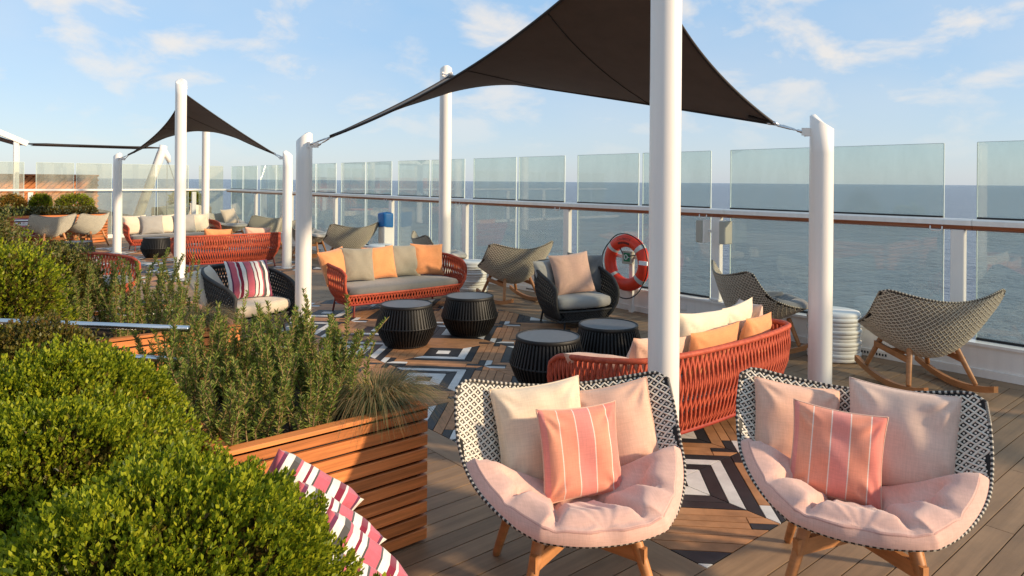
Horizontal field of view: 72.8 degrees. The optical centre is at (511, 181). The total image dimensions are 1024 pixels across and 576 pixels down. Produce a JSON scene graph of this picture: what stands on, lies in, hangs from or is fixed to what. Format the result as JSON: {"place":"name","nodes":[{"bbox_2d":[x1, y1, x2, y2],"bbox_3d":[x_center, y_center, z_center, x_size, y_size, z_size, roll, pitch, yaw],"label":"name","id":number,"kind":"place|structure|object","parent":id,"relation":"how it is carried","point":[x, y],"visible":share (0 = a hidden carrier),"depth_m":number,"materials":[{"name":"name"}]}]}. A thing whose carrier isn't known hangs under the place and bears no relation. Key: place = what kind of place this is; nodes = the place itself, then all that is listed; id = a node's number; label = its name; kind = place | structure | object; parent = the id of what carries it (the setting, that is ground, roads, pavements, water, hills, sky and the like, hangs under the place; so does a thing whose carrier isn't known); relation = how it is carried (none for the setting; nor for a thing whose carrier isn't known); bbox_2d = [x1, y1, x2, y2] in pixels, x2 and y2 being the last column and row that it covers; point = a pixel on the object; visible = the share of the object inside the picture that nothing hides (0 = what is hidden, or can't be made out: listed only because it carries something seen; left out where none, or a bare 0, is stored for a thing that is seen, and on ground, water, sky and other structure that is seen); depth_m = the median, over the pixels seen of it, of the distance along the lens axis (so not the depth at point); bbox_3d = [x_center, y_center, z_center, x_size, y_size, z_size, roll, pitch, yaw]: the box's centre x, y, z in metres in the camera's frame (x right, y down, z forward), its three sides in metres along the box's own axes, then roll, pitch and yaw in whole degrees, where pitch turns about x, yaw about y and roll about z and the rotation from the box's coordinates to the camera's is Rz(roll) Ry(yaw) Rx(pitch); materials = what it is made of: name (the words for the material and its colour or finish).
{"place":"outdoors","nodes":[
{"label":"outdoors","id":0,"kind":"place"},
{"bbox_2d":[33,215,132,236],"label":"deck","id":1,"kind":"structure","parent":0,"point":[109,224],"depth_m":25.34,"materials":[{"name":"brown wood"}]},
{"bbox_2d":[0,129,28,195],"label":"canopy frame","id":2,"kind":"object","parent":1,"relation":"on","point":[14,141],"visible":0.51,"depth_m":18.89,"materials":[{"name":"white paint"}]},
{"bbox_2d":[0,174,98,207],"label":"louvred wall","id":3,"kind":"structure","parent":1,"relation":"on","point":[45,181],"depth_m":21.82,"materials":[{"name":"brown wood"}]},
{"bbox_2d":[133,145,186,215],"bbox_3d":[-10.915,0.264,21.540,0.280,2.791,1.893,0,0,43],"label":"leaning mast","id":4,"kind":"object","parent":1,"relation":"on","point":[162,153],"visible":0.8,"depth_m":21.28,"materials":[{"name":"metal"}]},
{"bbox_2d":[184,265,227,305],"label":"throw cushion","id":5,"kind":"object","parent":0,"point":[209,271],"visible":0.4,"depth_m":7.39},
{"bbox_2d":[0,0,1023,185],"label":"sky","id":6,"kind":"structure","parent":0,"point":[888,74],"materials":[{"name":"blue"}]},
{"bbox_2d":[21,209,1023,575],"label":"deck","id":7,"kind":"structure","parent":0,"point":[729,521],"depth_m":3.76,"materials":[{"name":"brown wood"}]},
{"bbox_2d":[28,214,76,249],"bbox_3d":[-10.995,1.196,16.543,0.785,0.845,0.985,0,0,41],"label":"wing chair","id":8,"kind":"object","parent":7,"relation":"on","point":[45,227],"visible":0.98,"depth_m":16.31,"materials":[{"name":"beige fabric"}]},
{"bbox_2d":[0,212,107,245],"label":"curved planter","id":9,"kind":"object","parent":7,"relation":"on","point":[97,239],"visible":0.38,"depth_m":17.72,"materials":[{"name":"wood"}]},
{"bbox_2d":[69,212,109,245],"bbox_3d":[-10.530,1.200,17.202,0.785,0.845,0.985,0,0,9],"label":"wing chair","id":10,"kind":"object","parent":7,"relation":"on","point":[88,226],"visible":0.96,"depth_m":16.99,"materials":[{"name":"beige fabric"}]},
{"bbox_2d":[0,318,190,362],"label":"steel handrail","id":11,"kind":"object","parent":7,"relation":"on","point":[126,326],"visible":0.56,"depth_m":3.47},
{"bbox_2d":[81,252,140,304],"bbox_3d":[-5.599,1.317,9.223,0.839,0.683,0.961,0,0,5],"label":"tub armchair","id":12,"kind":"object","parent":7,"relation":"on","point":[131,259],"visible":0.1,"depth_m":9.64,"materials":[{"name":"red wicker"}]},
{"bbox_2d":[31,231,198,239],"bbox_3d":[-15.901,1.525,15.918,18.200,0.100,0.160,0,0,-40],"label":"coaming","id":13,"kind":"object","parent":7,"relation":"on","point":[110,235],"depth_m":19.66,"materials":[{"name":"white paint"}]},
{"bbox_2d":[0,162,226,236],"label":"railing","id":14,"kind":"object","parent":13,"relation":"on","point":[193,202],"visible":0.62,"depth_m":19.75,"materials":[{"name":"metal"}]},
{"bbox_2d":[112,153,124,253],"bbox_3d":[-8.878,0.493,15.645,0.241,2.274,0.202,0,0,22],"label":"sail post","id":15,"kind":"object","parent":7,"relation":"on","point":[117,209],"visible":0.89,"depth_m":15.58,"materials":[{"name":"metal"}]},
{"bbox_2d":[140,236,170,257],"bbox_3d":[-7.651,1.423,14.941,0.634,0.427,0.634,0,0,-36],"label":"drum table","id":16,"kind":"object","parent":7,"relation":"on","point":[150,247],"visible":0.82,"depth_m":14.72,"materials":[{"name":"black wicker"}]},
{"bbox_2d":[81,301,240,379],"bbox_3d":[-3.385,1.351,4.675,2.664,0.644,1.200,0,0,-40],"label":"slatted planter","id":17,"kind":"object","parent":7,"relation":"on","point":[126,341],"visible":0.13,"depth_m":4.74,"materials":[{"name":"brown wood"}]},
{"bbox_2d":[0,197,37,255],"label":"leafy shrub","id":18,"kind":"object","parent":17,"relation":"on","point":[9,236],"visible":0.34,"depth_m":4.94,"materials":[{"name":"green plant"}]},
{"bbox_2d":[0,229,82,333],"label":"leafy shrub","id":19,"kind":"object","parent":17,"relation":"on","point":[21,272],"visible":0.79,"depth_m":4.20,"materials":[{"name":"green plant"}]},
{"bbox_2d":[10,232,118,316],"bbox_3d":[-3.424,0.745,5.018,1.039,0.767,0.857,0,0,-40],"label":"leafy shrub","id":20,"kind":"object","parent":17,"relation":"on","point":[80,261],"visible":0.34,"depth_m":5.05,"materials":[{"name":"green plant"}]},
{"bbox_2d":[68,264,93,329],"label":"rosemary plant","id":21,"kind":"object","parent":17,"relation":"on","point":[86,314],"visible":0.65,"depth_m":4.52,"materials":[{"name":"green plant"}]},
{"bbox_2d":[66,255,118,321],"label":"rosemary plant","id":22,"kind":"object","parent":17,"relation":"on","point":[103,310],"visible":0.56,"depth_m":5.13,"materials":[{"name":"green plant"}]},
{"bbox_2d":[94,269,141,336],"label":"rosemary plant","id":23,"kind":"object","parent":17,"relation":"on","point":[114,315],"visible":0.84,"depth_m":4.78,"materials":[{"name":"green plant"}]},
{"bbox_2d":[105,253,158,320],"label":"rosemary plant","id":24,"kind":"object","parent":17,"relation":"on","point":[148,278],"visible":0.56,"depth_m":5.25,"materials":[{"name":"green plant"}]},
{"bbox_2d":[121,247,184,334],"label":"rosemary plant","id":25,"kind":"object","parent":17,"relation":"on","point":[141,317],"visible":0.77,"depth_m":4.99,"materials":[{"name":"green plant"}]},
{"bbox_2d":[144,268,201,323],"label":"rosemary plant","id":26,"kind":"object","parent":17,"relation":"in","point":[162,283],"visible":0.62,"depth_m":4.99,"materials":[{"name":"green plant"}]},
{"bbox_2d":[153,252,200,310],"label":"rosemary plant","id":27,"kind":"object","parent":17,"relation":"on","point":[184,296],"visible":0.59,"depth_m":5.48,"materials":[{"name":"green plant"}]},
{"bbox_2d":[137,303,250,339],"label":"grass tuft","id":28,"kind":"object","parent":17,"relation":"on","point":[210,315],"visible":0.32,"depth_m":4.99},
{"bbox_2d":[123,219,220,251],"bbox_3d":[-8.250,1.297,16.849,2.124,0.681,0.822,0,0,-40],"label":"woven sofa","id":29,"kind":"object","parent":7,"relation":"on","point":[135,240],"visible":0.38,"depth_m":16.40,"materials":[{"name":"red wicker"}]},
{"bbox_2d":[174,78,186,277],"bbox_3d":[-5.728,-0.062,11.999,0.208,3.434,0.247,0,0,-19],"label":"sail post","id":30,"kind":"object","parent":7,"relation":"on","point":[180,167],"visible":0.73,"depth_m":11.91,"materials":[{"name":"metal"}]},
{"bbox_2d":[201,132,209,244],"bbox_3d":[-7.795,-0.078,17.662,0.208,3.434,0.247,0,0,-21],"label":"sail post","id":31,"kind":"object","parent":7,"relation":"on","point":[205,171],"visible":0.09,"depth_m":17.60,"materials":[{"name":"metal"}]},
{"bbox_2d":[118,95,279,158],"bbox_3d":[-6.770,-1.053,14.816,2.192,1.202,5.504,0,0,-40],"label":"shade sail","id":32,"kind":"object","parent":31,"relation":"attached to","point":[200,117],"visible":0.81,"depth_m":13.55,"materials":[{"name":"fabric"}]},
{"bbox_2d":[170,232,280,272],"bbox_3d":[-5.362,1.319,13.186,1.944,0.681,0.823,0,0,-40],"label":"woven sofa","id":33,"kind":"object","parent":7,"relation":"on","point":[239,253],"visible":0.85,"depth_m":12.88,"materials":[{"name":"red wicker"}]},
{"bbox_2d":[201,263,294,338],"bbox_3d":[-2.988,1.312,7.720,0.840,0.733,0.921,0,0,31],"label":"tub armchair","id":34,"kind":"object","parent":7,"relation":"on","point":[284,297],"visible":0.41,"depth_m":7.63,"materials":[{"name":"black wicker"}]},
{"bbox_2d":[224,259,272,298],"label":"throw cushion","id":35,"kind":"object","parent":34,"relation":"on","point":[252,278],"visible":0.93,"depth_m":7.67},
{"bbox_2d":[246,215,281,248],"bbox_3d":[-5.940,1.222,16.777,0.946,0.862,1.104,0,0,38],"label":"rocking chair","id":36,"kind":"object","parent":7,"relation":"on","point":[257,221],"visible":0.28,"depth_m":16.40,"materials":[{"name":"beige wicker"}]},
{"bbox_2d":[280,151,292,268],"bbox_3d":[-4.324,0.539,13.317,0.241,2.254,0.202,0,0,32],"label":"sail post","id":37,"kind":"object","parent":7,"relation":"on","point":[287,157],"visible":1,"depth_m":13.23,"materials":[{"name":"metal"}]},
{"bbox_2d":[148,355,427,552],"bbox_3d":[-1.179,1.369,3.462,0.956,0.644,1.298,0,0,-40],"label":"slatted planter","id":38,"kind":"object","parent":7,"relation":"on","point":[385,479],"visible":0.38,"depth_m":3.11,"materials":[{"name":"brown wood"}]},
{"bbox_2d":[129,287,192,384],"bbox_3d":[-1.777,0.821,3.533,0.280,0.572,0.288,0,0,-40],"label":"rosemary plant","id":39,"kind":"object","parent":38,"relation":"on","point":[179,311],"visible":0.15,"depth_m":3.55,"materials":[{"name":"green plant"}]},
{"bbox_2d":[151,306,209,395],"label":"rosemary plant","id":40,"kind":"object","parent":38,"relation":"on","point":[175,349],"visible":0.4,"depth_m":3.38,"materials":[{"name":"green plant"}]},
{"bbox_2d":[162,338,223,427],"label":"rosemary plant","id":41,"kind":"object","parent":38,"relation":"in","point":[186,386],"visible":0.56,"depth_m":3.07,"materials":[{"name":"green plant"}]},
{"bbox_2d":[176,301,236,402],"bbox_3d":[-1.506,0.841,3.438,0.265,0.537,0.278,0,0,-40],"label":"rosemary plant","id":42,"kind":"object","parent":38,"relation":"on","point":[220,343],"visible":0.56,"depth_m":3.40,"materials":[{"name":"green plant"}]},
{"bbox_2d":[174,375,255,452],"bbox_3d":[-1.193,0.955,2.828,0.330,0.316,0.208,0,0,14],"label":"rosemary plant","id":43,"kind":"object","parent":38,"relation":"on","point":[215,422],"visible":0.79,"depth_m":2.82,"materials":[{"name":"green plant"}]},
{"bbox_2d":[209,313,258,390],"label":"rosemary plant","id":44,"kind":"object","parent":38,"relation":"on","point":[246,365],"visible":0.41,"depth_m":3.58,"materials":[{"name":"green plant"}]},
{"bbox_2d":[201,342,275,422],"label":"rosemary plant","id":45,"kind":"object","parent":38,"relation":"on","point":[262,377],"visible":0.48,"depth_m":3.15,"materials":[{"name":"green plant"}]},
{"bbox_2d":[222,289,270,367],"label":"rosemary plant","id":46,"kind":"object","parent":38,"relation":"on","point":[238,345],"visible":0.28,"depth_m":3.81,"materials":[{"name":"green plant"}]},
{"bbox_2d":[225,353,298,441],"bbox_3d":[-1.082,0.925,2.961,0.299,0.377,0.199,0,0,14],"label":"rosemary plant","id":47,"kind":"object","parent":38,"relation":"on","point":[255,424],"visible":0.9,"depth_m":2.95,"materials":[{"name":"green plant"}]},
{"bbox_2d":[249,303,305,418],"bbox_3d":[-1.129,0.856,3.312,0.241,0.514,0.355,0,0,-40],"label":"rosemary plant","id":48,"kind":"object","parent":38,"relation":"on","point":[285,351],"visible":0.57,"depth_m":3.30,"materials":[{"name":"green plant"}]},
{"bbox_2d":[254,301,317,387],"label":"rosemary plant","id":49,"kind":"object","parent":38,"relation":"on","point":[270,329],"visible":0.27,"depth_m":3.65,"materials":[{"name":"green plant"}]},
{"bbox_2d":[271,338,352,431],"bbox_3d":[-0.880,0.907,3.033,0.266,0.416,0.342,0,0,-34],"label":"rosemary plant","id":50,"kind":"object","parent":38,"relation":"on","point":[312,409],"visible":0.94,"depth_m":3.06,"materials":[{"name":"green plant"}]},
{"bbox_2d":[289,288,334,401],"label":"rosemary plant","id":51,"kind":"object","parent":38,"relation":"on","point":[308,353],"visible":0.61,"depth_m":3.50,"materials":[{"name":"green plant"}]},
{"bbox_2d":[306,340,375,423],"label":"rosemary plant","id":52,"kind":"object","parent":38,"relation":"on","point":[355,363],"visible":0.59,"depth_m":3.21,"materials":[{"name":"green plant"}]},
{"bbox_2d":[326,294,388,385],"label":"rosemary plant","id":53,"kind":"object","parent":38,"relation":"on","point":[355,345],"visible":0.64,"depth_m":3.59,"materials":[{"name":"green plant"}]},
{"bbox_2d":[286,362,453,446],"bbox_3d":[-0.620,1.012,3.316,0.896,0.207,0.875,0,0,-40],"label":"grass tuft","id":54,"kind":"object","parent":38,"relation":"on","point":[389,391],"visible":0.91,"depth_m":3.21,"materials":[{"name":"plant"}]},
{"bbox_2d":[295,132,318,326],"bbox_3d":[-2.331,0.565,7.824,0.241,2.234,0.202,0,0,20],"label":"sail post","id":55,"kind":"object","parent":7,"relation":"on","point":[303,243],"visible":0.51,"depth_m":7.75,"materials":[{"name":"metal"}]},
{"bbox_2d":[323,222,377,250],"bbox_3d":[-3.259,1.243,13.803,1.104,0.862,0.946,0,0,-43],"label":"rocking chair","id":56,"kind":"object","parent":7,"relation":"on","point":[336,236],"visible":0.85,"depth_m":13.48,"materials":[{"name":"grey wicker"}]},
{"bbox_2d":[378,212,392,244],"bbox_3d":[-2.548,1.151,13.994,0.258,1.059,0.288,0,0,-40],"label":"covered post","id":57,"kind":"object","parent":7,"relation":"on","point":[385,227],"visible":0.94,"depth_m":13.90,"materials":[{"name":"white paint"}]},
{"bbox_2d":[327,252,466,317],"bbox_3d":[-1.586,1.349,9.323,1.904,0.681,0.824,0,0,-40],"label":"woven sofa","id":58,"kind":"object","parent":7,"relation":"on","point":[367,292],"visible":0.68,"depth_m":9.02,"materials":[{"name":"red wicker"}]},
{"bbox_2d":[317,247,345,286],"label":"throw cushion","id":59,"kind":"object","parent":58,"relation":"on","point":[334,257],"visible":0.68,"depth_m":8.81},
{"bbox_2d":[340,248,374,280],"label":"throw cushion","id":60,"kind":"object","parent":58,"relation":"on","point":[358,264],"visible":0.88,"depth_m":9.05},
{"bbox_2d":[361,245,396,278],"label":"throw cushion","id":61,"kind":"object","parent":58,"relation":"on","point":[383,263],"visible":0.8,"depth_m":9.29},
{"bbox_2d":[385,245,420,275],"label":"throw cushion","id":62,"kind":"object","parent":58,"relation":"on","point":[405,260],"visible":0.79,"depth_m":9.53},
{"bbox_2d":[410,243,443,274],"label":"throw cushion","id":63,"kind":"object","parent":58,"relation":"on","point":[429,259],"visible":0.94,"depth_m":9.71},
{"bbox_2d":[375,299,436,348],"bbox_3d":[-1.092,1.475,7.183,0.634,0.427,0.634,0,0,13],"label":"drum table","id":64,"kind":"object","parent":7,"relation":"on","point":[410,324],"visible":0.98,"depth_m":6.96,"materials":[{"name":"black wicker"}]},
{"bbox_2d":[438,65,452,272],"bbox_3d":[-1.006,-0.025,10.465,0.208,3.434,0.247,0,0,-14],"label":"sail post","id":65,"kind":"object","parent":7,"relation":"on","point":[445,126],"visible":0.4,"depth_m":10.40,"materials":[{"name":"metal"}]},
{"bbox_2d":[441,291,497,337],"bbox_3d":[-0.471,1.480,7.718,0.634,0.427,0.634,0,0,-18],"label":"drum table","id":66,"kind":"object","parent":7,"relation":"on","point":[469,314],"visible":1,"depth_m":7.50,"materials":[{"name":"black wicker"}]},
{"bbox_2d":[458,259,487,291],"bbox_3d":[-0.608,1.459,10.675,0.492,0.473,0.492,0,0,-33],"label":"ribbed stool","id":67,"kind":"object","parent":7,"relation":"on","point":[477,276],"visible":0.45,"depth_m":10.45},
{"bbox_2d":[476,241,552,303],"bbox_3d":[-0.007,1.268,9.836,1.103,0.862,0.946,0,0,-33],"label":"rocking chair","id":68,"kind":"object","parent":7,"relation":"on","point":[503,265],"visible":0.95,"depth_m":9.53,"materials":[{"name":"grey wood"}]},
{"bbox_2d":[509,328,582,383],"bbox_3d":[0.296,1.486,5.736,0.634,0.427,0.634,0,0,22],"label":"drum table","id":69,"kind":"object","parent":7,"relation":"on","point":[534,351],"visible":0.66,"depth_m":5.54,"materials":[{"name":"black wicker"}]},
{"bbox_2d":[454,371,685,575],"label":"wing chair","id":70,"kind":"object","parent":7,"relation":"on","point":[635,509],"visible":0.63,"depth_m":2.73,"materials":[{"name":"fabric"}]},
{"bbox_2d":[489,375,580,479],"bbox_3d":[0.132,1.106,3.034,0.425,0.445,0.165,-4,-16,-17],"label":"throw cushion","id":71,"kind":"object","parent":70,"relation":"on","point":[514,409],"visible":0.56,"depth_m":2.98,"materials":[{"name":"fabric"}]},
{"bbox_2d":[536,400,621,503],"bbox_3d":[0.291,1.122,2.878,0.366,0.374,0.133,-2,-12,-14],"label":"throw cushion","id":72,"kind":"object","parent":70,"relation":"on","point":[580,454],"visible":0.97,"depth_m":2.83,"materials":[{"name":"fabric"}]},
{"bbox_2d":[579,376,658,465],"bbox_3d":[0.448,1.115,3.085,0.405,0.415,0.146,-11,-21,2],"label":"throw cushion","id":73,"kind":"object","parent":70,"relation":"on","point":[636,433],"visible":0.38,"depth_m":3.05,"materials":[{"name":"fabric"}]},
{"bbox_2d":[534,259,619,329],"bbox_3d":[0.699,1.341,8.369,0.921,0.733,0.840,0,0,-26],"label":"tub armchair","id":74,"kind":"object","parent":7,"relation":"on","point":[577,307],"visible":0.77,"depth_m":8.07,"materials":[{"name":"black wicker"}]},
{"bbox_2d":[548,251,595,294],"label":"throw cushion","id":75,"kind":"object","parent":74,"relation":"on","point":[571,273],"visible":1,"depth_m":8.21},
{"bbox_2d":[577,318,640,356],"bbox_3d":[0.863,1.490,6.227,0.634,0.427,0.634,0,0,45],"label":"drum table","id":76,"kind":"object","parent":7,"relation":"on","point":[613,336],"visible":0.5,"depth_m":6.01,"materials":[{"name":"black wicker"}]},
{"bbox_2d":[617,251,636,312],"bbox_3d":[1.526,1.311,9.033,0.137,0.802,0.780,0,0,-40],"label":"lifebuoy stand","id":77,"kind":"object","parent":7,"relation":"on","point":[626,259],"visible":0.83,"depth_m":9.03,"materials":[{"name":"white paint"}]},
{"bbox_2d":[602,233,648,298],"bbox_3d":[1.482,1.097,8.987,0.167,0.849,0.798,0,0,-40],"label":"lifebuoy","id":78,"kind":"object","parent":77,"relation":"hanging from","point":[638,279],"visible":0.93,"depth_m":8.91,"materials":[{"name":"red"}]},
{"bbox_2d":[233,228,1023,384],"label":"coaming wall","id":79,"kind":"structure","parent":7,"relation":"on","point":[996,361],"depth_m":6.41,"materials":[{"name":"white paint"}]},
{"bbox_2d":[227,140,1023,346],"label":"sea railing","id":80,"kind":"object","parent":79,"relation":"on","point":[958,227],"visible":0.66,"depth_m":8.25,"materials":[{"name":"metal"}]},
{"bbox_2d":[648,0,681,421],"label":"sail post","id":81,"kind":"object","parent":7,"relation":"on","point":[664,185],"visible":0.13,"depth_m":3.78,"materials":[{"name":"metal"}]},
{"bbox_2d":[310,0,801,145],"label":"shade sail","id":82,"kind":"object","parent":81,"relation":"attached to","point":[597,48],"visible":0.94,"depth_m":5.77,"materials":[{"name":"fabric"}]},
{"bbox_2d":[547,319,791,434],"bbox_3d":[1.214,1.371,4.802,1.964,0.681,0.823,0,0,-40],"label":"woven sofa","id":83,"kind":"object","parent":7,"relation":"on","point":[707,397],"visible":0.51,"depth_m":4.37,"materials":[{"name":"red wicker"}]},
{"bbox_2d":[626,336,685,373],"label":"throw cushion","id":84,"kind":"object","parent":83,"relation":"on","point":[639,348],"visible":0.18,"depth_m":4.25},
{"bbox_2d":[679,308,729,374],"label":"throw cushion","id":85,"kind":"object","parent":83,"relation":"on","point":[698,322],"visible":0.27,"depth_m":4.63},
{"bbox_2d":[686,321,739,378],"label":"throw cushion","id":86,"kind":"object","parent":83,"relation":"on","point":[724,334],"visible":0.4,"depth_m":4.54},
{"bbox_2d":[721,298,752,347],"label":"throw cushion","id":87,"kind":"object","parent":83,"relation":"on","point":[742,311],"visible":0.34,"depth_m":5.03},
{"bbox_2d":[738,312,771,360],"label":"throw cushion","id":88,"kind":"object","parent":83,"relation":"on","point":[755,326],"visible":0.38,"depth_m":4.88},
{"bbox_2d":[711,260,807,353],"bbox_3d":[2.502,1.288,7.109,0.946,0.862,1.103,0,0,-3],"label":"rocking chair","id":89,"kind":"object","parent":7,"relation":"on","point":[733,288],"visible":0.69,"depth_m":6.78,"materials":[{"name":"wicker"}]},
{"bbox_2d":[801,114,833,383],"bbox_3d":[2.430,0.592,5.513,0.241,2.254,0.202,0,0,30],"label":"sail post","id":90,"kind":"object","parent":7,"relation":"on","point":[819,132],"visible":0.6,"depth_m":5.43,"materials":[{"name":"metal"}]},
{"bbox_2d":[806,306,861,362],"bbox_3d":[3.138,1.488,6.770,0.492,0.473,0.492,0,0,-38],"label":"ribbed stool","id":91,"kind":"object","parent":7,"relation":"on","point":[846,339],"visible":0.56,"depth_m":6.54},
{"bbox_2d":[736,367,993,575],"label":"wing chair","id":92,"kind":"object","parent":7,"relation":"on","point":[916,520],"visible":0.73,"depth_m":2.71,"materials":[{"name":"fabric"}]},
{"bbox_2d":[754,376,840,457],"bbox_3d":[1.282,1.119,3.124,0.395,0.415,0.150,8,-20,4],"label":"throw cushion","id":93,"kind":"object","parent":92,"relation":"on","point":[774,423],"visible":0.46,"depth_m":3.11,"materials":[{"name":"fabric"}]},
{"bbox_2d":[790,399,888,509],"bbox_3d":[1.345,1.135,2.894,0.376,0.375,0.136,5,-11,25],"label":"throw cushion","id":94,"kind":"object","parent":92,"relation":"on","point":[837,454],"visible":0.96,"depth_m":2.85,"materials":[{"name":"fabric"}]},
{"bbox_2d":[849,377,961,485],"bbox_3d":[1.666,1.103,2.959,0.446,0.445,0.162,4,-15,30],"label":"throw cushion","id":95,"kind":"object","parent":92,"relation":"on","point":[921,439],"visible":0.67,"depth_m":2.89,"materials":[{"name":"fabric"}]},
{"bbox_2d":[854,288,1005,392],"bbox_3d":[3.463,1.296,5.878,1.104,0.862,0.946,0,0,-5],"label":"rocking chair","id":96,"kind":"object","parent":7,"relation":"on","point":[909,325],"visible":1,"depth_m":5.60,"materials":[{"name":"wicker"}]},
{"bbox_2d":[97,178,1023,343],"bbox_3d":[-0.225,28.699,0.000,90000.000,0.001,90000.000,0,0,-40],"label":"sea","id":97,"kind":"structure","parent":0,"point":[870,262],"depth_m":443.03,"materials":[{"name":"blue"}]},
{"bbox_3d":[-0.426,1.528,1.905,0.440,0.338,1.860,0,0,-27],"label":"bench","id":98,"kind":"object","parent":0,"visible":0},
{"bbox_2d":[266,449,363,510],"bbox_3d":[-0.788,1.204,2.554,0.360,0.360,0.199,33,13,-5],"label":"throw cushion","id":99,"kind":"object","parent":98,"relation":"on","point":[345,495],"visible":0.22,"depth_m":2.50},
{"bbox_2d":[293,481,386,544],"bbox_3d":[-0.672,1.219,2.342,0.360,0.360,0.201,39,16,-9],"label":"throw cushion","id":100,"kind":"object","parent":98,"relation":"on","point":[364,525],"visible":0.18,"depth_m":2.31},
{"bbox_2d":[326,509,407,575],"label":"throw cushion","id":101,"kind":"object","parent":98,"relation":"on","point":[376,556],"visible":0.36,"depth_m":2.10,"materials":[{"name":"fabric"}]},
{"bbox_3d":[-1.340,1.383,1.462,1.354,0.614,3.250,0,0,-40],"label":"slatted planter","id":102,"kind":"object","parent":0,"visible":0},
{"bbox_2d":[0,308,142,370],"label":"boxwood bush","id":103,"kind":"object","parent":102,"relation":"on","point":[12,336],"visible":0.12,"depth_m":2.74,"materials":[{"name":"green plant"}]},
{"bbox_2d":[0,333,191,523],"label":"boxwood bush","id":104,"kind":"object","parent":102,"relation":"on","point":[56,373],"visible":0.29,"depth_m":2.33,"materials":[{"name":"green plant"}]},
{"bbox_2d":[0,379,230,547],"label":"boxwood bush","id":105,"kind":"object","parent":102,"relation":"on","point":[73,441],"visible":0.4,"depth_m":1.75,"materials":[{"name":"green plant"}]},
{"bbox_2d":[0,430,364,575],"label":"boxwood bush","id":106,"kind":"object","parent":102,"relation":"on","point":[210,515],"visible":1,"depth_m":1.33,"materials":[{"name":"green plant"}]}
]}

